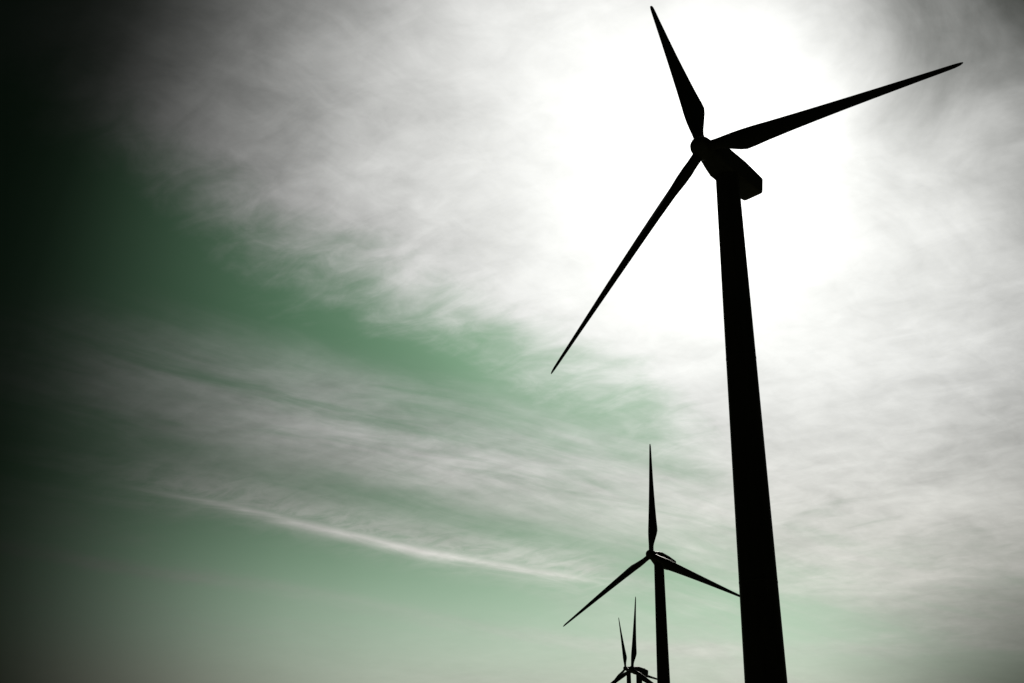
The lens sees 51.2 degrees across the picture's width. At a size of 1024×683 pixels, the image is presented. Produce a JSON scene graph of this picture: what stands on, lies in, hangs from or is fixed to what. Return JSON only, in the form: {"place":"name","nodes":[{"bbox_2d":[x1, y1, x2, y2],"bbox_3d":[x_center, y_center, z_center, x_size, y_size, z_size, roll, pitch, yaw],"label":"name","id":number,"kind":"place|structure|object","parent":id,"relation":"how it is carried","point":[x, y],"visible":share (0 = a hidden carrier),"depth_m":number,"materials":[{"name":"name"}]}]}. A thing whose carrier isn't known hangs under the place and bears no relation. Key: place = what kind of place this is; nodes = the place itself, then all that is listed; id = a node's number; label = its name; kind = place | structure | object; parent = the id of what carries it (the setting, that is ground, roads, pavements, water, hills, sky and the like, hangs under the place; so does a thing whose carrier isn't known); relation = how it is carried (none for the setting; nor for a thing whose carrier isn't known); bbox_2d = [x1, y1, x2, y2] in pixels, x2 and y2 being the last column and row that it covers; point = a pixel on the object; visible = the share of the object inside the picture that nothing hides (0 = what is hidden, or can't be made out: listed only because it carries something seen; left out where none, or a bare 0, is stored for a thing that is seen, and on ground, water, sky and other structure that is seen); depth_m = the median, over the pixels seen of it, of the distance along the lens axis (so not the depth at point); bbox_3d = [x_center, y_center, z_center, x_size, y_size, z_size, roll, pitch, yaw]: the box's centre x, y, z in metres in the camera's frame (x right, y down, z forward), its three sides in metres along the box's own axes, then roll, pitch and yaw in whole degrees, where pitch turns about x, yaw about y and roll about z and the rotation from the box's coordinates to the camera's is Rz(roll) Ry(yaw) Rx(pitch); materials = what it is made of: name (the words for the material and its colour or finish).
{"place":"outdoors","nodes":[
{"label":"outdoors","id":0,"kind":"place"},
{"bbox_2d":[0,0,1023,682],"label":"sky","id":1,"kind":"structure","parent":0,"point":[292,292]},
{"bbox_3d":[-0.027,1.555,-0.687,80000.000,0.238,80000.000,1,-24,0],"label":"ground","id":2,"kind":"structure","parent":0,"visible":0},
{"bbox_2d":[611,597,652,682],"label":"wind turbine","id":3,"kind":"object","parent":2,"relation":"on","point":[641,673],"visible":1,"depth_m":383.99,"materials":[{"name":"paint"}]},
{"bbox_2d":[615,617,656,682],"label":"wind turbine","id":4,"kind":"object","parent":2,"relation":"on","point":[625,668],"visible":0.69,"depth_m":524.64,"materials":[{"name":"paint"}]},
{"bbox_2d":[563,444,739,682],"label":"wind turbine","id":5,"kind":"object","parent":2,"relation":"on","point":[661,561],"visible":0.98,"depth_m":227.94,"materials":[{"name":"paint"}]},
{"bbox_2d":[551,6,962,682],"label":"wind turbine","id":6,"kind":"object","parent":2,"relation":"on","point":[731,172],"visible":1,"depth_m":93.61,"materials":[{"name":"paint"}]}
]}

